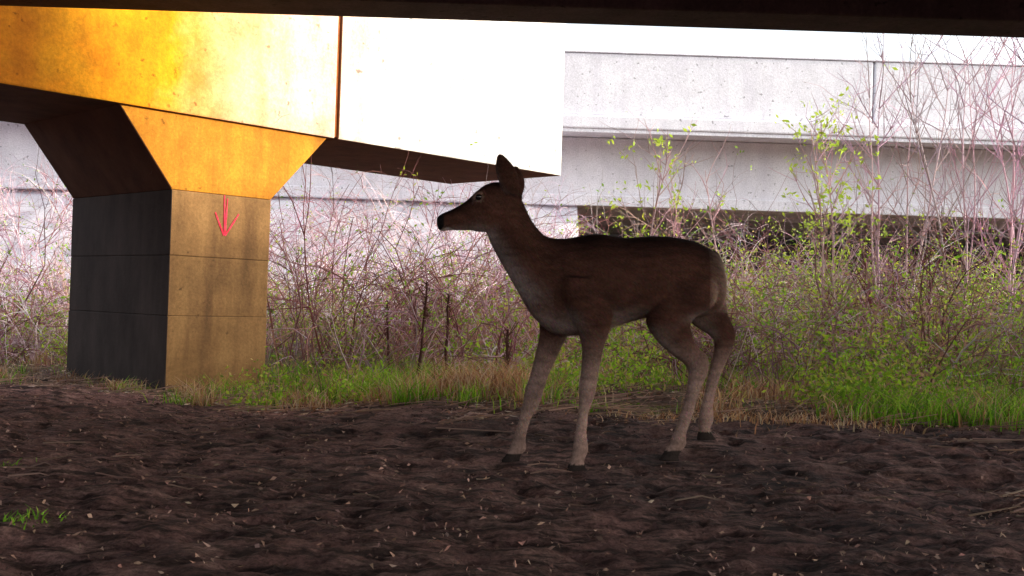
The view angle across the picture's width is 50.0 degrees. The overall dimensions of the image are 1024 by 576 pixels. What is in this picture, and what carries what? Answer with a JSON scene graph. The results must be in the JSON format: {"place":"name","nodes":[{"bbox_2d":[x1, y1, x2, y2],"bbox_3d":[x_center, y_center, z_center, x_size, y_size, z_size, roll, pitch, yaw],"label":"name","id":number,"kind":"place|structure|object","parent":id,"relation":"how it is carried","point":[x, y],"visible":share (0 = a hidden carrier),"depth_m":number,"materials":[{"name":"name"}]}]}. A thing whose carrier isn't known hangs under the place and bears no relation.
{"place":"outdoors","nodes":[
{"label":"outdoors","id":0,"kind":"place"},
{"bbox_2d":[0,317,1023,575],"bbox_3d":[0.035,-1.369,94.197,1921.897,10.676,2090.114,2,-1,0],"label":"ground","id":1,"kind":"structure","parent":0,"point":[48,549],"depth_m":3.60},
{"bbox_2d":[0,6,564,389],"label":"bridge pier","id":2,"kind":"structure","parent":1,"relation":"on","point":[176,155],"depth_m":9.15,"materials":[{"name":"concrete"}]},
{"bbox_2d":[0,188,578,323],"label":"embankment","id":3,"kind":"structure","parent":1,"relation":"on","point":[35,196],"depth_m":20.13,"materials":[{"name":"concrete"}]},
{"bbox_2d":[383,300,399,371],"bbox_3d":[-1.044,0.466,9.206,0.101,0.734,0.206,1,-1,29],"label":"dead weed stalk","id":4,"kind":"object","parent":1,"relation":"on","point":[387,332],"visible":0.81,"depth_m":9.19,"materials":[{"name":"brown plant"}]},
{"bbox_2d":[414,281,434,377],"bbox_3d":[-0.639,0.350,7.804,0.166,0.812,0.075,1,-1,22],"label":"dead weed stalk","id":5,"kind":"object","parent":1,"relation":"on","point":[425,314],"visible":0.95,"depth_m":7.79,"materials":[{"name":"brown plant"}]},
{"bbox_2d":[435,292,456,369],"bbox_3d":[-0.476,0.381,8.013,0.133,0.742,0.136,3,-1,-42],"label":"dead weed stalk","id":6,"kind":"object","parent":1,"relation":"on","point":[447,324],"visible":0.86,"depth_m":7.99,"materials":[{"name":"brown plant"}]},
{"bbox_2d":[502,322,518,378],"bbox_3d":[-0.020,0.478,7.591,0.112,0.502,0.086,2,-1,-21],"label":"dead weed stalk","id":7,"kind":"object","parent":1,"relation":"on","point":[506,341],"visible":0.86,"depth_m":7.58,"materials":[{"name":"brown plant"}]},
{"bbox_2d":[0,50,1023,246],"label":"concrete bridge","id":8,"kind":"structure","parent":1,"relation":"on","point":[747,99],"depth_m":20.92,"materials":[{"name":"grey concrete"}]},
{"bbox_2d":[0,114,1023,406],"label":"brush thicket","id":9,"kind":"object","parent":1,"relation":"on","point":[298,302],"visible":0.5,"depth_m":10.62,"materials":[{"name":"brown plant"}]},
{"bbox_2d":[0,142,1023,411],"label":"leafy undergrowth","id":10,"kind":"object","parent":1,"relation":"on","point":[850,376],"visible":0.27,"depth_m":8.29,"materials":[{"name":"green plant"}]},
{"bbox_2d":[0,313,1023,529],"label":"grass","id":11,"kind":"structure","parent":1,"relation":"on","point":[405,385],"depth_m":6.53,"materials":[{"name":"green plant"}]},
{"bbox_2d":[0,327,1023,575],"bbox_3d":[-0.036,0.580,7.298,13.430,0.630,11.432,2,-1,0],"label":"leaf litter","id":12,"kind":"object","parent":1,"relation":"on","point":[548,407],"visible":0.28,"depth_m":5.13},
{"bbox_2d":[437,154,736,470],"bbox_3d":[0.342,0.111,4.300,1.342,1.204,0.307,2,-1,-19],"label":"deer","id":13,"kind":"object","parent":1,"relation":"on","point":[590,290],"visible":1,"depth_m":4.20},
{"bbox_2d":[595,399,682,415],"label":"twigs","id":14,"kind":"object","parent":1,"relation":"on","point":[657,408],"visible":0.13,"depth_m":6.41,"materials":[{"name":"brown wood"}]},
{"bbox_2d":[598,107,698,348],"bbox_3d":[1.284,-0.497,10.377,1.024,2.544,0.750,2,-1,12],"label":"sapling","id":15,"kind":"object","parent":1,"relation":"on","point":[659,170],"visible":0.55,"depth_m":10.31,"materials":[{"name":"green plant"}]},
{"bbox_2d":[657,154,713,237],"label":"sapling","id":16,"kind":"object","parent":1,"relation":"on","point":[676,215],"visible":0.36,"depth_m":11.29,"materials":[{"name":"green plant"}]},
{"bbox_2d":[677,126,775,279],"bbox_3d":[2.191,-0.524,11.513,1.232,2.366,0.588,1,-1,34],"label":"sapling","id":17,"kind":"object","parent":1,"relation":"on","point":[717,206],"visible":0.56,"depth_m":11.46,"materials":[{"name":"brown plant"}]},
{"bbox_2d":[579,233,1023,317],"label":"earth bank","id":18,"kind":"structure","parent":1,"relation":"on","point":[788,242],"depth_m":30.99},
{"bbox_2d":[768,85,881,345],"bbox_3d":[2.722,-0.481,9.507,0.903,2.598,0.981,2,-1,0],"label":"sapling","id":19,"kind":"object","parent":1,"relation":"on","point":[826,189],"visible":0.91,"depth_m":9.56,"materials":[{"name":"green plant"}]},
{"bbox_2d":[781,65,904,353],"bbox_3d":[3.040,-0.692,10.164,0.866,2.938,1.227,1,-1,43],"label":"sapling","id":20,"kind":"object","parent":1,"relation":"on","point":[821,146],"visible":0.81,"depth_m":10.25,"materials":[{"name":"green plant"}]},
{"bbox_2d":[806,33,920,319],"bbox_3d":[3.398,-0.949,10.670,1.109,3.381,1.180,2,-1,0],"label":"sapling","id":21,"kind":"object","parent":1,"relation":"on","point":[872,218],"visible":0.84,"depth_m":10.62,"materials":[{"name":"brown plant"}]},
{"bbox_2d":[819,34,953,294],"bbox_3d":[3.691,-0.946,11.041,1.145,3.285,1.073,2,-1,0],"label":"sapling","id":22,"kind":"object","parent":1,"relation":"on","point":[867,193],"visible":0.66,"depth_m":11.11,"materials":[{"name":"brown plant"}]},
{"bbox_2d":[839,34,980,335],"bbox_3d":[3.854,-1.266,10.591,1.268,3.973,1.564,2,-1,0],"label":"sapling","id":23,"kind":"object","parent":1,"relation":"on","point":[887,119],"visible":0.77,"depth_m":10.96,"materials":[{"name":"brown plant"}]},
{"bbox_2d":[837,33,991,346],"bbox_3d":[3.842,-1.002,10.366,1.098,3.515,1.238,2,-1,-17],"label":"sapling","id":24,"kind":"object","parent":1,"relation":"on","point":[917,131],"visible":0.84,"depth_m":10.42,"materials":[{"name":"brown plant"}]},
{"bbox_2d":[881,36,1022,324],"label":"sapling","id":25,"kind":"object","parent":1,"relation":"on","point":[930,194],"visible":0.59,"depth_m":11.39,"materials":[{"name":"brown plant"}]},
{"bbox_2d":[906,35,1023,338],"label":"sapling","id":26,"kind":"object","parent":1,"relation":"on","point":[975,194],"visible":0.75,"depth_m":10.91,"materials":[{"name":"brown plant"}]},
{"bbox_2d":[909,35,1023,340],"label":"sapling","id":27,"kind":"object","parent":1,"relation":"on","point":[964,196],"visible":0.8,"depth_m":11.16,"materials":[{"name":"brown plant"}]},
{"bbox_2d":[920,37,1023,331],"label":"sapling","id":28,"kind":"object","parent":1,"relation":"on","point":[1014,189],"visible":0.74,"depth_m":11.02,"materials":[{"name":"brown plant"}]},
{"bbox_2d":[942,38,1023,335],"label":"sapling","id":29,"kind":"object","parent":1,"relation":"on","point":[1001,158],"visible":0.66,"depth_m":11.61,"materials":[{"name":"brown plant"}]},
{"bbox_2d":[963,36,1023,347],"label":"sapling","id":30,"kind":"object","parent":1,"relation":"on","point":[1019,228],"visible":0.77,"depth_m":10.48,"materials":[{"name":"brown plant"}]},
{"bbox_2d":[975,90,1023,296],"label":"sapling","id":31,"kind":"object","parent":1,"relation":"on","point":[1019,239],"visible":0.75,"depth_m":10.55,"materials":[{"name":"brown plant"}]},
{"bbox_2d":[0,0,1023,37],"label":"bridge deck","id":32,"kind":"structure","parent":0,"point":[994,18],"depth_m":7.11,"materials":[{"name":"concrete"}]},
{"bbox_2d":[565,23,1023,63],"label":"sky","id":33,"kind":"structure","parent":0,"point":[581,37],"materials":[{"name":"white"}]}
]}

